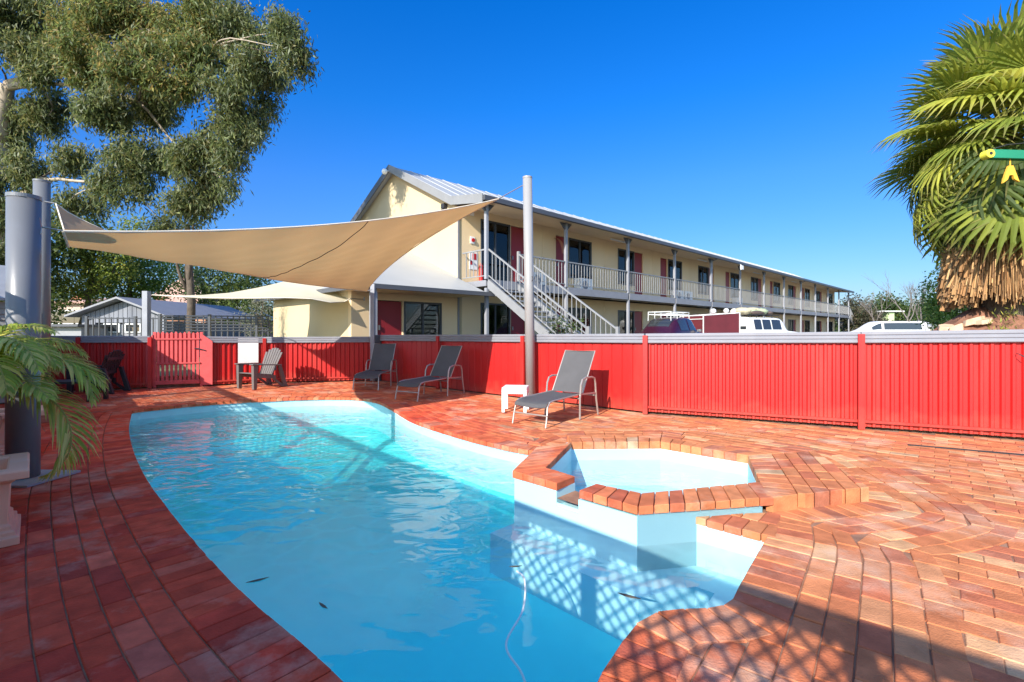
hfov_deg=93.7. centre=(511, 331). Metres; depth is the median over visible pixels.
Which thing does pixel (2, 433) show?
planter
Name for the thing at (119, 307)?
gabled shed
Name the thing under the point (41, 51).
gum tree
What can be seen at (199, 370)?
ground
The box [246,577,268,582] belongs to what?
leaf
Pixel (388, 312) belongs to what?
door
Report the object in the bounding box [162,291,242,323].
house
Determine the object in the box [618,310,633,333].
window
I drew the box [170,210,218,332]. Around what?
tree
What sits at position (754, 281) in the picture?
window
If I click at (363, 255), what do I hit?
shade sail
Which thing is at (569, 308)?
window
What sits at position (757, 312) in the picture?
roof bundle
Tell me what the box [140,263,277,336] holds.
tree
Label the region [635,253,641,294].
door
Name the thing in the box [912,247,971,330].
tree
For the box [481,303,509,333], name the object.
window
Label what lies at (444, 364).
sun lounger
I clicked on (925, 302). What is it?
tree
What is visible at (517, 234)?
door
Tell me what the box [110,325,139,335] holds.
roller door
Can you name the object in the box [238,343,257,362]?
notice board
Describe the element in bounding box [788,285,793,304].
window
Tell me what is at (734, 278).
window
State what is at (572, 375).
sun lounger
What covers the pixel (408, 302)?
window
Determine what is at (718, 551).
pool shell
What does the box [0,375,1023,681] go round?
pool deck
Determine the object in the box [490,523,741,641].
pool ledge
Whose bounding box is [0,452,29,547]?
planter
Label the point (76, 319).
window
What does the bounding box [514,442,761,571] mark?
spa wall
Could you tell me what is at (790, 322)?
window
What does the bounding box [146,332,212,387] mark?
picket gate
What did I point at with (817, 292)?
window
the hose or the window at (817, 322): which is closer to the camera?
the hose
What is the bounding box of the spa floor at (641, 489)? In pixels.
[575,485,682,495]
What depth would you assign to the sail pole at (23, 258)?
4.14 m
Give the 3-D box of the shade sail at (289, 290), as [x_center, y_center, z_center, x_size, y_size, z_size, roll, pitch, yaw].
[-7.151,-1.427,14.594,5.503,1.270,3.212,0,0,0]
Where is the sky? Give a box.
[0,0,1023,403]
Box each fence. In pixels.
[51,336,151,391]
[85,316,157,335]
[207,336,369,383]
[380,334,645,410]
[643,329,1023,437]
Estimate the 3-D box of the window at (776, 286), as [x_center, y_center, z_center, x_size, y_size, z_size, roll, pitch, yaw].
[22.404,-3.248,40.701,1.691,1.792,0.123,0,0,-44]
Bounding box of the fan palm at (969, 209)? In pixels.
[862,0,1023,315]
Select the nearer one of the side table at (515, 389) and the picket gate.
the side table at (515, 389)
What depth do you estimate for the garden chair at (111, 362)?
10.20 m
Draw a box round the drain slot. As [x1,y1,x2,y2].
[907,444,1023,454]
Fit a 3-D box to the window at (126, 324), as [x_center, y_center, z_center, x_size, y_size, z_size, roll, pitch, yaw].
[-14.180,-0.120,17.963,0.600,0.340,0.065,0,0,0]
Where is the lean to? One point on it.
(70, 329)
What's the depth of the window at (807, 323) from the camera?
47.19 m
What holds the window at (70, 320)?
in the house at (72, 320)
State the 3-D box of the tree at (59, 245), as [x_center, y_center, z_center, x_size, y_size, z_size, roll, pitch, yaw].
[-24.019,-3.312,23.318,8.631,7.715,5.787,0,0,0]
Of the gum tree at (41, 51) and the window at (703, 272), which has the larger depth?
the window at (703, 272)
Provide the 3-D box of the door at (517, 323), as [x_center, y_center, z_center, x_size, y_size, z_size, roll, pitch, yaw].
[0.218,-0.001,19.115,0.795,2.058,0.112,0,0,-44]
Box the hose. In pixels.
[505,570,525,681]
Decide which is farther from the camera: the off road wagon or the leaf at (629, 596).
the off road wagon
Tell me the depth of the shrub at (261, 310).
17.41 m
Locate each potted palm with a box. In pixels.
[0,323,109,482]
[4,345,99,382]
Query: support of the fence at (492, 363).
on the pool deck
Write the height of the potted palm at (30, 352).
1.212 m
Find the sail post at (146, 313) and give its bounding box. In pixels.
[142,291,150,336]
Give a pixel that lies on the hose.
(507, 638)
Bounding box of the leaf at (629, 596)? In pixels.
[619,593,640,598]
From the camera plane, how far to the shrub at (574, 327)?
13.63 m
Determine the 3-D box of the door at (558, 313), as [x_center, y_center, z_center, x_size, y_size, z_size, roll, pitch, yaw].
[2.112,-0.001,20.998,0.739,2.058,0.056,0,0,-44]
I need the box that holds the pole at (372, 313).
[370,284,375,380]
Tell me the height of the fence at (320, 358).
1.175 m
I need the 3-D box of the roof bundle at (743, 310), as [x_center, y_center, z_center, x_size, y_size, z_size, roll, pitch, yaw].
[12.668,-1.099,26.396,0.869,0.437,0.975,0,0,-28]
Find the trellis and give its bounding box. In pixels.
[158,314,268,367]
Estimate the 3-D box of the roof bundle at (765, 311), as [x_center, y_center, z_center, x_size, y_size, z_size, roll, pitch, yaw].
[13.906,-1.090,26.828,0.924,0.414,0.682,0,0,-28]
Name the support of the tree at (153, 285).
on the ground
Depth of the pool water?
7.90 m
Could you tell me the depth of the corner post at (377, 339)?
12.42 m
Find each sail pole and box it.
[4,192,80,487]
[32,178,50,376]
[523,175,534,394]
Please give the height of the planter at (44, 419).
0.620 m
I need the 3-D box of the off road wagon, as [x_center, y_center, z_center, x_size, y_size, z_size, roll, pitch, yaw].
[14.259,0.069,27.242,4.462,1.962,1.720,0,0,-28]
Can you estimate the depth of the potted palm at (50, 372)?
6.72 m
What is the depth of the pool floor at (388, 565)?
5.22 m
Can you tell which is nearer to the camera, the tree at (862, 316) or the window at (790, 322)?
the window at (790, 322)
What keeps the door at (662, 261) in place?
in the motel building
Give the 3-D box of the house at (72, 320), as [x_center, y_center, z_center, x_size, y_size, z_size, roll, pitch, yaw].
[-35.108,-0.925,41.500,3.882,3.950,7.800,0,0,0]
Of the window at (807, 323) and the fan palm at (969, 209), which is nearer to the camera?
the fan palm at (969, 209)
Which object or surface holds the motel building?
on the ground
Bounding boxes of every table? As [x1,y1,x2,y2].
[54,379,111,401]
[502,385,528,412]
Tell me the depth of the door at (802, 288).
46.04 m
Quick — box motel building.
[253,164,855,336]
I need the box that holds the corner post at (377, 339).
[375,335,380,381]
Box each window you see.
[51,310,62,323]
[61,310,75,323]
[73,310,79,323]
[103,323,119,332]
[125,323,139,332]
[404,301,441,334]
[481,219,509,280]
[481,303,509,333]
[568,238,591,278]
[568,307,591,333]
[618,248,633,285]
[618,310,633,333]
[668,259,681,290]
[698,265,708,294]
[730,272,738,297]
[751,277,757,300]
[773,282,779,303]
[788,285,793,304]
[788,319,793,331]
[805,288,809,306]
[805,320,809,331]
[816,291,819,307]
[816,321,819,331]
[829,294,832,303]
[829,322,832,331]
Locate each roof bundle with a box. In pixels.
[735,307,750,314]
[751,310,764,313]
[757,308,767,314]
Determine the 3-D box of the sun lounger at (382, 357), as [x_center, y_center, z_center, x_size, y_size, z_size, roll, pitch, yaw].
[-3.185,0.802,11.245,0.649,0.996,1.417,0,0,3]
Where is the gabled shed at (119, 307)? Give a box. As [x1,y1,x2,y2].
[64,297,261,355]
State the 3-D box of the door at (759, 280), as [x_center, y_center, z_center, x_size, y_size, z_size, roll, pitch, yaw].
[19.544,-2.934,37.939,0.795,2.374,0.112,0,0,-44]
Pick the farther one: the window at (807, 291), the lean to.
the window at (807, 291)
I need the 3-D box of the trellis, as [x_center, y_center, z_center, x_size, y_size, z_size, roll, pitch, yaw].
[-8.779,0.277,14.196,2.883,1.547,0.087,0,0,-16]
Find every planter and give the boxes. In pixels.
[0,405,44,454]
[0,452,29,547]
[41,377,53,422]
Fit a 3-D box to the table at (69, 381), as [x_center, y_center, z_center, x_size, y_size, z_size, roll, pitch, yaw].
[-8.250,1.110,8.950,1.100,0.380,0.500,0,0,-11]
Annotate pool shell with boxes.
[129,400,763,579]
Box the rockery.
[933,301,1023,330]
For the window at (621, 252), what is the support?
in the motel building
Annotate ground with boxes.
[160,356,525,384]
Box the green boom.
[979,143,1023,182]
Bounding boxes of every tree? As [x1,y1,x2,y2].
[0,0,325,301]
[0,204,120,323]
[51,213,150,323]
[80,229,182,302]
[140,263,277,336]
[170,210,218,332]
[835,289,893,331]
[858,291,898,321]
[863,274,935,321]
[864,291,927,322]
[903,295,943,323]
[907,281,932,320]
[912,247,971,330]
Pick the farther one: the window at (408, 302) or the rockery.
the window at (408, 302)
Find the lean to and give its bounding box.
[51,324,110,335]
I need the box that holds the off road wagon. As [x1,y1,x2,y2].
[740,314,792,332]
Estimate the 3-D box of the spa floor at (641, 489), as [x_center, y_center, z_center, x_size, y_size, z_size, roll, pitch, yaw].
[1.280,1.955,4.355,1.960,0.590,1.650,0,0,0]
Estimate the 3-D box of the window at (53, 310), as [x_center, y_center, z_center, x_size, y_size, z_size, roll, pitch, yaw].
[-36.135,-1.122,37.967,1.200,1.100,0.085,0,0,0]
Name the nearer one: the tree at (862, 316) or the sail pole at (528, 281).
the sail pole at (528, 281)
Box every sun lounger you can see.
[352,343,397,389]
[395,345,464,401]
[512,350,598,427]
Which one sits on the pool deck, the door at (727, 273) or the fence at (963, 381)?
the fence at (963, 381)
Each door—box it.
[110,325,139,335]
[377,301,400,334]
[511,226,523,281]
[511,307,523,333]
[556,236,563,286]
[557,307,563,332]
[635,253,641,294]
[635,312,641,333]
[660,258,665,296]
[709,268,709,300]
[726,272,728,302]
[758,279,760,306]
[802,288,803,310]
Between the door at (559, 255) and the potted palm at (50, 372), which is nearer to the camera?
the potted palm at (50, 372)
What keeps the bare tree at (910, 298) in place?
on the car park
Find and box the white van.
[850,321,927,331]
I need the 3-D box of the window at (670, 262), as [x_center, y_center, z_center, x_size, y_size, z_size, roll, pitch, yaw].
[9.520,-3.248,28.152,1.691,1.792,0.123,0,0,-44]
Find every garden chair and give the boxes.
[65,350,130,394]
[234,348,287,389]
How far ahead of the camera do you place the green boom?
8.53 m
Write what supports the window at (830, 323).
in the motel building
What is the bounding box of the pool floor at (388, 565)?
[132,425,621,681]
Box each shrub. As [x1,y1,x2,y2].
[234,287,277,336]
[545,307,572,333]
[559,316,583,333]
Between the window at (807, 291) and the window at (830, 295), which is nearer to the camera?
the window at (807, 291)
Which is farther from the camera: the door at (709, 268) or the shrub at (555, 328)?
the door at (709, 268)
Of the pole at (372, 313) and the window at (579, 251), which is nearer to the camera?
the pole at (372, 313)
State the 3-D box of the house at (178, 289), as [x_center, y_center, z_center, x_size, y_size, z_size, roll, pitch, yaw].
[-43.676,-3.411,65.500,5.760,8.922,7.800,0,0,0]
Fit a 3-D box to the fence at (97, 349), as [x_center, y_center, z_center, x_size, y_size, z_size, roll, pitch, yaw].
[-11.035,0.680,9.561,6.293,1.240,0.169,0,0,-26]
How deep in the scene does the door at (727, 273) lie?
33.59 m
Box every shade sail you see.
[39,185,522,291]
[152,282,364,302]
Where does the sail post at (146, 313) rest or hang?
on the ground
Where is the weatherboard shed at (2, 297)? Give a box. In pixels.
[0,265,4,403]
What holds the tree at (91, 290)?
on the ground
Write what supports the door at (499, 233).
in the motel building
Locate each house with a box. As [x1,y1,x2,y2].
[51,296,108,323]
[155,273,229,300]
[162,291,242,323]
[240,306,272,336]
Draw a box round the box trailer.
[679,308,739,332]
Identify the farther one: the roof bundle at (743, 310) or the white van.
the white van
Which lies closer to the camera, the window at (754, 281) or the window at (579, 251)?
the window at (579, 251)
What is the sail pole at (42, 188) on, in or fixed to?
on the pool deck
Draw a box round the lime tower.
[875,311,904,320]
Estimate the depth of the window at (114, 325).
17.93 m
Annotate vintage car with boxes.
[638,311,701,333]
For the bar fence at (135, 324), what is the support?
on the ground
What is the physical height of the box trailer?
2.125 m
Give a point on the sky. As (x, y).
(744, 130)
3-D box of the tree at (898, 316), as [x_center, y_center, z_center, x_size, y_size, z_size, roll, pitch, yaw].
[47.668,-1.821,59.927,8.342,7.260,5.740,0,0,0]
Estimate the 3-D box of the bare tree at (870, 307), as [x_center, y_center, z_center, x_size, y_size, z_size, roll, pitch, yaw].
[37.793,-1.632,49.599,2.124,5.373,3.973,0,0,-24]
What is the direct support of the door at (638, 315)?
in the motel building
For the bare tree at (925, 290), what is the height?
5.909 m

